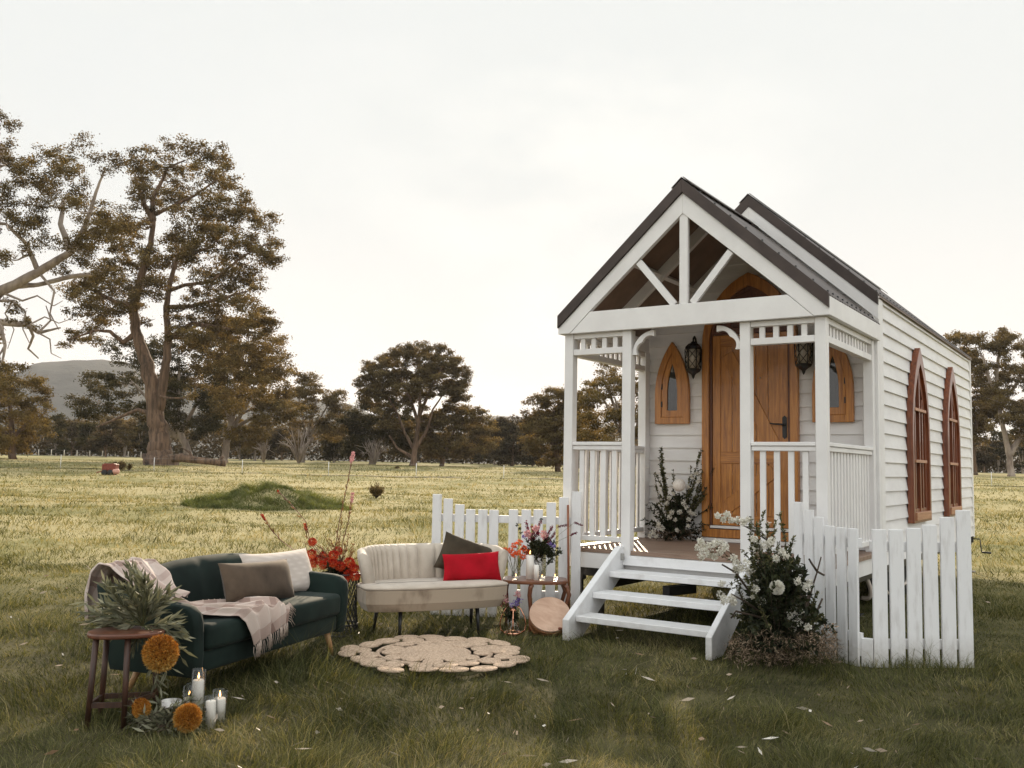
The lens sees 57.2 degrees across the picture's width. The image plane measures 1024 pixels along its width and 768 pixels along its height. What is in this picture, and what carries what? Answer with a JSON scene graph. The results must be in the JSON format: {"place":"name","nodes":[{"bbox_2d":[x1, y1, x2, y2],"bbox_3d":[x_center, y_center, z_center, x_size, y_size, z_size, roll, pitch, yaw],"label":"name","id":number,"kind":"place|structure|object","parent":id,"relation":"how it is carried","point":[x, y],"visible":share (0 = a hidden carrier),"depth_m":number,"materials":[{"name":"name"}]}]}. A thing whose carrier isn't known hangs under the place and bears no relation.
{"place":"outdoors","nodes":[
{"label":"outdoors","id":0,"kind":"place"},
{"bbox_2d":[113,461,127,469],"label":"bush","id":1,"kind":"object","parent":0,"point":[122,465],"visible":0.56,"depth_m":61.63,"materials":[{"name":"green plant"}]},
{"bbox_2d":[0,360,480,463],"bbox_3d":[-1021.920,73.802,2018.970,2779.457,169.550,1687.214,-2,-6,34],"label":"hill","id":2,"kind":"structure","parent":0,"point":[62,375],"depth_m":1366.51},
{"bbox_2d":[173,478,352,510],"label":"mound grass","id":3,"kind":"structure","parent":0,"point":[220,500],"depth_m":24.78,"materials":[{"name":"green plant"}]},
{"bbox_2d":[0,455,1023,767],"bbox_3d":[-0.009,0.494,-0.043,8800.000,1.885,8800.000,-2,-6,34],"label":"ground","id":4,"kind":"structure","parent":0,"point":[274,521],"depth_m":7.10,"materials":[{"name":"green plant"}]},
{"bbox_2d":[0,372,58,458],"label":"gum tree","id":5,"kind":"object","parent":4,"relation":"on","point":[11,446],"visible":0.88,"depth_m":99.56,"materials":[{"name":"green plant"}]},
{"bbox_2d":[42,412,71,455],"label":"tree","id":6,"kind":"object","parent":4,"relation":"on","point":[58,449],"visible":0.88,"depth_m":144.08,"materials":[{"name":"green plant"}]},
{"bbox_2d":[52,418,86,455],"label":"tree","id":7,"kind":"object","parent":4,"relation":"on","point":[73,432],"visible":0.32,"depth_m":151.72,"materials":[{"name":"green plant"}]},
{"bbox_2d":[0,109,141,391],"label":"gum tree","id":8,"kind":"object","parent":4,"relation":"on","point":[78,244],"visible":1,"depth_m":60.29,"materials":[{"name":"green plant"}]},
{"bbox_2d":[25,449,141,457],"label":"wire fence","id":9,"kind":"object","parent":4,"relation":"on","point":[77,452],"visible":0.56,"depth_m":139.49,"materials":[{"name":"grey metal"}]},
{"bbox_2d":[73,421,102,456],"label":"tree","id":10,"kind":"object","parent":4,"relation":"on","point":[86,429],"visible":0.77,"depth_m":141.99,"materials":[{"name":"green plant"}]},
{"bbox_2d":[82,416,126,456],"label":"tree","id":11,"kind":"object","parent":4,"relation":"on","point":[109,439],"visible":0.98,"depth_m":137.00,"materials":[{"name":"green plant"}]},
{"bbox_2d":[96,463,119,474],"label":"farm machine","id":12,"kind":"object","parent":4,"relation":"on","point":[110,468],"visible":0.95,"depth_m":52.30,"materials":[{"name":"red metal"}]},
{"bbox_2d":[106,419,141,456],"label":"tree","id":13,"kind":"object","parent":4,"relation":"on","point":[121,434],"visible":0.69,"depth_m":148.20,"materials":[{"name":"green plant"}]},
{"bbox_2d":[84,626,165,729],"bbox_3d":[-2.064,1.557,5.000,0.390,0.483,0.270,3,-5,-20],"label":"stool","id":14,"kind":"object","parent":4,"relation":"on","point":[106,634],"visible":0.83,"depth_m":4.91,"materials":[{"name":"brown wood"}]},
{"bbox_2d":[69,558,196,705],"bbox_3d":[-2.017,1.324,5.043,0.787,0.771,0.586,-2,-6,34],"label":"foliage arrangement","id":15,"kind":"object","parent":14,"relation":"on","point":[160,653],"visible":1,"depth_m":5.00,"materials":[{"name":"green plant"}]},
{"bbox_2d":[129,419,149,456],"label":"tree","id":16,"kind":"object","parent":4,"relation":"on","point":[143,441],"visible":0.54,"depth_m":150.56,"materials":[{"name":"green plant"}]},
{"bbox_2d":[60,327,232,454],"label":"gum tree","id":17,"kind":"object","parent":4,"relation":"on","point":[175,417],"visible":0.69,"depth_m":103.76,"materials":[{"name":"green plant"}]},
{"bbox_2d":[118,690,206,738],"bbox_3d":[-1.815,1.714,4.836,0.529,0.235,0.367,1,-5,3],"label":"flower arrangement","id":18,"kind":"object","parent":4,"relation":"on","point":[191,714],"visible":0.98,"depth_m":4.74,"materials":[{"name":"orange plant"}]},
{"bbox_2d":[161,698,181,715],"bbox_3d":[-1.776,1.712,4.886,0.104,0.125,0.104,-2,-6,34],"label":"votive glass","id":19,"kind":"object","parent":4,"relation":"on","point":[167,702],"visible":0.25,"depth_m":4.91,"materials":[{"name":"glass"}]},
{"bbox_2d":[51,133,297,465],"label":"gum tree","id":20,"kind":"object","parent":4,"relation":"on","point":[159,443],"visible":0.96,"depth_m":84.91,"materials":[{"name":"green plant"}]},
{"bbox_2d":[170,448,226,466],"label":"fallen log","id":21,"kind":"object","parent":4,"relation":"on","point":[190,457],"visible":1,"depth_m":81.44,"materials":[{"name":"brown wood"}]},
{"bbox_2d":[191,667,205,707],"bbox_3d":[-1.736,1.701,5.189,0.078,0.245,0.078,-2,-6,34],"label":"candle","id":22,"kind":"object","parent":4,"relation":"on","point":[197,692],"visible":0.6,"depth_m":5.17,"materials":[{"name":"wax"}]},
{"bbox_2d":[204,695,217,728],"bbox_3d":[-1.579,1.720,4.918,0.068,0.165,0.068,-6,-8,33],"label":"candle","id":23,"kind":"object","parent":4,"relation":"on","point":[210,710],"visible":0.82,"depth_m":4.90,"materials":[{"name":"wax"}]},
{"bbox_2d":[212,689,227,722],"bbox_3d":[-1.571,1.728,5.040,0.078,0.170,0.078,-2,-6,34],"label":"candle","id":24,"kind":"object","parent":4,"relation":"on","point":[221,705],"visible":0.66,"depth_m":5.02,"materials":[{"name":"wax"}]},
{"bbox_2d":[97,553,347,690],"bbox_3d":[-1.841,1.545,6.223,0.754,0.759,1.788,-1,-5,19],"label":"sofa","id":25,"kind":"object","parent":4,"relation":"on","point":[218,641],"visible":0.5,"depth_m":6.07,"materials":[{"name":"green fabric"}]},
{"bbox_2d":[84,557,294,659],"bbox_3d":[-1.949,1.375,5.713,1.253,0.591,0.685,2,-5,-14],"label":"throw blanket","id":26,"kind":"object","parent":25,"relation":"on","point":[263,617],"visible":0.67,"depth_m":5.76,"materials":[{"name":"fabric"}]},
{"bbox_2d":[218,559,294,601],"bbox_3d":[-1.704,1.328,6.299,0.166,0.310,0.823,-1,-5,21],"label":"cushion","id":27,"kind":"object","parent":25,"relation":"on","point":[267,578],"visible":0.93,"depth_m":6.19,"materials":[{"name":"grey fabric"}]},
{"bbox_2d":[239,548,311,590],"bbox_3d":[-1.659,1.359,6.727,0.160,0.339,0.880,-1,-5,20],"label":"cushion","id":28,"kind":"object","parent":25,"relation":"on","point":[299,564],"visible":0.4,"depth_m":6.82,"materials":[{"name":"fabric"}]},
{"bbox_2d":[221,432,256,459],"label":"tree","id":29,"kind":"object","parent":4,"relation":"on","point":[242,451],"visible":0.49,"depth_m":138.14,"materials":[{"name":"green plant"}]},
{"bbox_2d":[192,304,310,462],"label":"gum tree","id":30,"kind":"object","parent":4,"relation":"on","point":[283,402],"visible":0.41,"depth_m":111.65,"materials":[{"name":"green plant"}]},
{"bbox_2d":[238,422,273,460],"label":"tree","id":31,"kind":"object","parent":4,"relation":"on","point":[255,453],"visible":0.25,"depth_m":139.60,"materials":[{"name":"green plant"}]},
{"bbox_2d":[255,439,273,461],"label":"bare bush","id":32,"kind":"object","parent":4,"relation":"on","point":[263,450],"visible":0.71,"depth_m":119.34,"materials":[{"name":"grey plant"}]},
{"bbox_2d":[256,425,287,459],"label":"tree","id":33,"kind":"object","parent":4,"relation":"on","point":[271,430],"visible":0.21,"depth_m":150.18,"materials":[{"name":"green plant"}]},
{"bbox_2d":[266,427,297,460],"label":"tree","id":34,"kind":"object","parent":4,"relation":"on","point":[277,436],"visible":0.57,"depth_m":146.98,"materials":[{"name":"green plant"}]},
{"bbox_2d":[277,427,319,462],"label":"bare bush","id":35,"kind":"object","parent":4,"relation":"on","point":[299,455],"visible":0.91,"depth_m":119.69,"materials":[{"name":"grey plant"}]},
{"bbox_2d":[279,370,352,462],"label":"gum tree","id":36,"kind":"object","parent":4,"relation":"on","point":[322,425],"visible":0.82,"depth_m":129.35,"materials":[{"name":"green plant"}]},
{"bbox_2d":[318,423,346,462],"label":"tree","id":37,"kind":"object","parent":4,"relation":"on","point":[333,449],"visible":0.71,"depth_m":136.53,"materials":[{"name":"green plant"}]},
{"bbox_2d":[322,571,360,637],"bbox_3d":[-1.390,1.781,7.621,0.318,0.492,0.318,-2,-6,34],"label":"lattice stand","id":38,"kind":"object","parent":4,"relation":"on","point":[355,619],"visible":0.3,"depth_m":7.56,"materials":[{"name":"black metal"}]},
{"bbox_2d":[260,451,359,581],"bbox_3d":[-1.587,1.087,7.773,0.877,1.070,0.468,-1,-5,22],"label":"flower arrangement","id":39,"kind":"object","parent":38,"relation":"on","point":[334,565],"visible":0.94,"depth_m":7.64,"materials":[{"name":"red plant"}]},
{"bbox_2d":[356,438,387,464],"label":"bare bush","id":40,"kind":"object","parent":4,"relation":"on","point":[374,455],"visible":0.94,"depth_m":119.44,"materials":[{"name":"grey plant"}]},
{"bbox_2d":[368,482,384,497],"bbox_3d":[-4.440,3.479,30.805,0.618,0.566,0.610,1,-5,4],"label":"bush","id":41,"kind":"object","parent":4,"relation":"on","point":[374,491],"visible":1,"depth_m":30.73,"materials":[{"name":"green plant"}]},
{"bbox_2d":[334,396,426,463],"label":"gum tree","id":42,"kind":"object","parent":4,"relation":"on","point":[360,425],"visible":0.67,"depth_m":123.85,"materials":[{"name":"green plant"}]},
{"bbox_2d":[351,340,476,465],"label":"gum tree","id":43,"kind":"object","parent":4,"relation":"on","point":[378,378],"visible":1,"depth_m":117.37,"materials":[{"name":"green plant"}]},
{"bbox_2d":[356,543,507,636],"bbox_3d":[-0.642,1.710,7.759,1.306,0.737,0.592,3,-6,-24],"label":"loveseat","id":44,"kind":"object","parent":4,"relation":"on","point":[400,579],"visible":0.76,"depth_m":7.63,"materials":[{"name":"beige fabric"}]},
{"bbox_2d":[434,531,491,568],"bbox_3d":[-0.366,1.480,8.011,0.671,0.436,0.200,3,-5,-20],"label":"cushion","id":45,"kind":"object","parent":44,"relation":"on","point":[453,544],"visible":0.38,"depth_m":7.96,"materials":[{"name":"grey fabric"}]},
{"bbox_2d":[442,551,500,580],"bbox_3d":[-0.339,1.532,7.880,0.543,0.237,0.157,3,-5,-23],"label":"cushion","id":46,"kind":"object","parent":44,"relation":"on","point":[477,566],"visible":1,"depth_m":7.83,"materials":[{"name":"red fabric"}]},
{"bbox_2d":[338,635,529,672],"bbox_3d":[-0.551,1.937,6.758,1.332,0.029,1.384,-2,-6,34],"label":"jute rug","id":47,"kind":"object","parent":4,"relation":"on","point":[439,648],"visible":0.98,"depth_m":6.71,"materials":[{"name":"beige wicker"}]},
{"bbox_2d":[411,403,502,465],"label":"gum tree","id":48,"kind":"object","parent":4,"relation":"on","point":[439,447],"visible":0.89,"depth_m":120.50,"materials":[{"name":"green plant"}]},
{"bbox_2d":[467,440,487,463],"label":"tree","id":49,"kind":"object","parent":4,"relation":"on","point":[478,459],"visible":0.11,"depth_m":151.22,"materials":[{"name":"green plant"}]},
{"bbox_2d":[480,425,495,464],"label":"tree","id":50,"kind":"object","parent":4,"relation":"on","point":[489,451],"visible":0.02,"depth_m":143.51,"materials":[{"name":"green plant"}]},
{"bbox_2d":[430,491,581,618],"bbox_3d":[-0.061,1.591,8.741,1.408,1.203,0.061,0,-5,10],"label":"picket fence","id":51,"kind":"object","parent":4,"relation":"on","point":[470,518],"visible":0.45,"depth_m":8.69,"materials":[{"name":"white paint"}]},
{"bbox_2d":[0,412,1021,472],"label":"woodland","id":52,"kind":"object","parent":4,"relation":"on","point":[214,443],"visible":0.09,"depth_m":158.74,"materials":[{"name":"green plant"}]},
{"bbox_2d":[475,414,548,465],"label":"gum tree","id":53,"kind":"object","parent":4,"relation":"on","point":[509,434],"visible":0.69,"depth_m":133.63,"materials":[{"name":"green plant"}]},
{"bbox_2d":[499,605,525,635],"bbox_3d":[0.008,1.960,7.801,0.164,0.234,0.164,-4,-7,44],"label":"copper vase stand","id":54,"kind":"object","parent":4,"relation":"on","point":[513,632],"visible":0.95,"depth_m":7.79,"materials":[{"name":"brown metal"}]},
{"bbox_2d":[499,591,523,622],"bbox_3d":[-0.010,1.851,7.815,0.235,0.268,0.220,-2,-6,34],"label":"flower bouquet","id":55,"kind":"object","parent":54,"relation":"in","point":[508,615],"visible":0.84,"depth_m":7.79,"materials":[{"name":"multicoloured plant"}]},
{"bbox_2d":[10,565,1023,767],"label":"leaf litter","id":56,"kind":"object","parent":4,"relation":"on","point":[547,764],"visible":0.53,"depth_m":5.03,"materials":[{"name":"beige plant"}]},
{"bbox_2d":[40,455,1010,485],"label":"wire fence","id":57,"kind":"object","parent":4,"relation":"on","point":[382,469],"visible":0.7,"depth_m":63.22,"materials":[{"name":"white paint"}]},
{"bbox_2d":[503,576,570,631],"bbox_3d":[0.209,1.910,8.144,0.596,0.436,0.400,1,-5,0],"label":"side table","id":58,"kind":"object","parent":4,"relation":"on","point":[548,580],"visible":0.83,"depth_m":8.03,"materials":[{"name":"brown wood"}]},
{"bbox_2d":[526,551,533,578],"bbox_3d":[0.157,1.567,8.144,0.068,0.245,0.068,-2,-6,34],"label":"candle","id":59,"kind":"object","parent":58,"relation":"on","point":[529,566],"visible":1,"depth_m":8.12,"materials":[{"name":"wax"}]},
{"bbox_2d":[534,564,538,580],"bbox_3d":[0.209,1.613,8.050,0.044,0.138,0.044,-2,-6,34],"label":"candle","id":60,"kind":"object","parent":58,"relation":"on","point":[536,572],"visible":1,"depth_m":8.03,"materials":[{"name":"wax"}]},
{"bbox_3d":[0.035,1.598,8.212,0.092,0.190,0.092,-2,-6,34],"label":"glass vase","id":61,"kind":"object","parent":58,"relation":"on","visible":0},
{"bbox_2d":[503,539,529,576],"bbox_3d":[0.042,1.515,8.187,0.264,0.330,0.158,3,-5,-21],"label":"flower bouquet","id":62,"kind":"object","parent":61,"relation":"in","point":[515,554],"visible":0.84,"depth_m":8.19,"materials":[{"name":"orange plant"}]},
{"bbox_3d":[0.243,1.601,8.252,0.084,0.200,0.084,-2,-6,34],"label":"glass vase","id":63,"kind":"object","parent":58,"relation":"on","visible":0},
{"bbox_2d":[515,518,582,575],"bbox_3d":[0.319,1.428,8.254,0.589,0.510,0.353,1,-5,1],"label":"flower bouquet","id":64,"kind":"object","parent":63,"relation":"in","point":[538,548],"visible":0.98,"depth_m":8.20,"materials":[{"name":"multicoloured plant"}]},
{"bbox_2d":[529,597,569,635],"bbox_3d":[0.319,1.998,7.908,0.387,0.386,0.392,-2,-6,34],"label":"wood slice","id":65,"kind":"object","parent":4,"relation":"on","point":[547,614],"visible":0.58,"depth_m":7.84,"materials":[{"name":"wood"}]},
{"bbox_2d":[517,384,597,471],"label":"gum tree","id":66,"kind":"object","parent":4,"relation":"on","point":[539,421],"visible":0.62,"depth_m":93.87,"materials":[{"name":"green plant"}]},
{"bbox_2d":[567,505,569,608],"bbox_3d":[0.515,1.633,8.567,0.043,1.050,0.021,0,-5,10],"label":"wooden pole","id":67,"kind":"object","parent":4,"relation":"on","point":[568,565],"visible":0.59,"depth_m":8.57,"materials":[{"name":"wood"}]},
{"bbox_2d":[560,362,637,470],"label":"gum tree","id":68,"kind":"object","parent":4,"relation":"on","point":[592,396],"visible":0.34,"depth_m":79.38,"materials":[{"name":"green plant"}]},
{"bbox_2d":[562,546,756,660],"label":"porch steps","id":69,"kind":"structure","parent":4,"relation":"on","point":[581,615],"depth_m":7.67,"materials":[{"name":"white paint"}]},
{"bbox_2d":[694,510,844,670],"bbox_3d":[1.938,1.496,6.742,1.248,1.160,0.919,4,-6,-27],"label":"blossom bush","id":70,"kind":"object","parent":4,"relation":"on","point":[780,613],"visible":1,"depth_m":6.70,"materials":[{"name":"green plant"}]},
{"bbox_2d":[557,177,990,615],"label":"tiny chapel","id":71,"kind":"structure","parent":4,"relation":"on","point":[782,365],"depth_m":9.20,"materials":[{"name":"white paint"}]},
{"bbox_2d":[655,342,689,423],"bbox_3d":[1.728,-0.011,10.098,0.394,0.884,0.050,-2,-6,34],"label":"lancet window","id":72,"kind":"structure","parent":71,"relation":"in","point":[672,387],"depth_m":10.09,"materials":[{"name":"brown wood"}]},
{"bbox_2d":[640,447,713,541],"bbox_3d":[1.825,1.150,9.726,0.975,1.007,0.393,0,-5,13],"label":"blossom arrangement","id":73,"kind":"object","parent":71,"relation":"on","point":[675,520],"visible":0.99,"depth_m":9.71,"materials":[{"name":"green plant"}]},
{"bbox_2d":[812,347,854,422],"bbox_3d":[3.131,-0.068,9.158,0.394,0.884,0.050,-2,-6,34],"label":"lancet window","id":74,"kind":"structure","parent":71,"relation":"in","point":[841,381],"depth_m":9.10,"materials":[{"name":"brown wood"}]},
{"bbox_2d":[906,348,931,523],"bbox_3d":[4.477,0.552,10.311,0.082,1.907,0.970,-2,-6,34],"label":"side window","id":75,"kind":"structure","parent":71,"relation":"in","point":[917,413],"depth_m":10.27,"materials":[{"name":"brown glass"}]},
{"bbox_2d":[942,367,961,516],"bbox_3d":[5.668,0.729,12.080,0.082,1.907,0.970,-2,-6,34],"label":"side window","id":76,"kind":"structure","parent":71,"relation":"in","point":[951,445],"depth_m":12.03,"materials":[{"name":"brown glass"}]},
{"bbox_2d":[794,502,863,665],"bbox_3d":[2.394,1.504,7.123,0.061,1.185,0.644,4,-6,-26],"label":"picket fence","id":77,"kind":"object","parent":4,"relation":"on","point":[811,539],"visible":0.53,"depth_m":7.02,"materials":[{"name":"white paint"}]},
{"bbox_2d":[869,510,973,667],"bbox_3d":[2.989,1.502,6.855,0.746,1.164,0.061,1,-5,-4],"label":"picket fence","id":78,"kind":"object","parent":4,"relation":"on","point":[929,546],"visible":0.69,"depth_m":6.82,"materials":[{"name":"white paint"}]},
{"bbox_2d":[860,638,873,666],"bbox_3d":[2.584,1.953,6.791,0.134,0.220,0.054,0,-5,16],"label":"fence bracket","id":79,"kind":"object","parent":78,"relation":"attached to","point":[866,645],"visible":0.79,"depth_m":6.78,"materials":[{"name":"white paint"}]},
{"bbox_2d":[943,329,1006,474],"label":"gum tree","id":80,"kind":"object","parent":4,"relation":"on","point":[956,338],"visible":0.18,"depth_m":117.37,"materials":[{"name":"green plant"}]},
{"bbox_2d":[975,423,999,472],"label":"tree","id":81,"kind":"object","parent":4,"relation":"on","point":[985,458],"visible":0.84,"depth_m":146.70,"materials":[{"name":"green plant"}]},
{"bbox_2d":[961,326,1023,476],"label":"gum tree","id":82,"kind":"object","parent":4,"relation":"on","point":[1003,338],"visible":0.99,"depth_m":111.49,"materials":[{"name":"green plant"}]},
{"bbox_2d":[982,430,1012,472],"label":"tree","id":83,"kind":"object","parent":4,"relation":"on","point":[1000,450],"visible":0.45,"depth_m":151.44,"materials":[{"name":"green plant"}]},
{"bbox_2d":[1006,428,1023,473],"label":"tree","id":84,"kind":"object","parent":4,"relation":"on","point":[1020,449],"visible":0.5,"depth_m":139.83,"materials":[{"name":"green plant"}]},
{"bbox_2d":[0,0,1023,437],"label":"sky","id":85,"kind":"structure","parent":0,"point":[454,173],"materials":[{"name":"white"}]},
{"bbox_2d":[9,467,1023,486],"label":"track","id":86,"kind":"structure","parent":0,"point":[346,475],"depth_m":62.67,"materials":[{"name":"beige soil"}]},
{"bbox_2d":[410,416,1018,472],"bbox_3d":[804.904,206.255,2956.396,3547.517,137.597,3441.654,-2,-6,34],"label":"hill","id":87,"kind":"structure","parent":0,"point":[620,438],"depth_m":2336.69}
]}

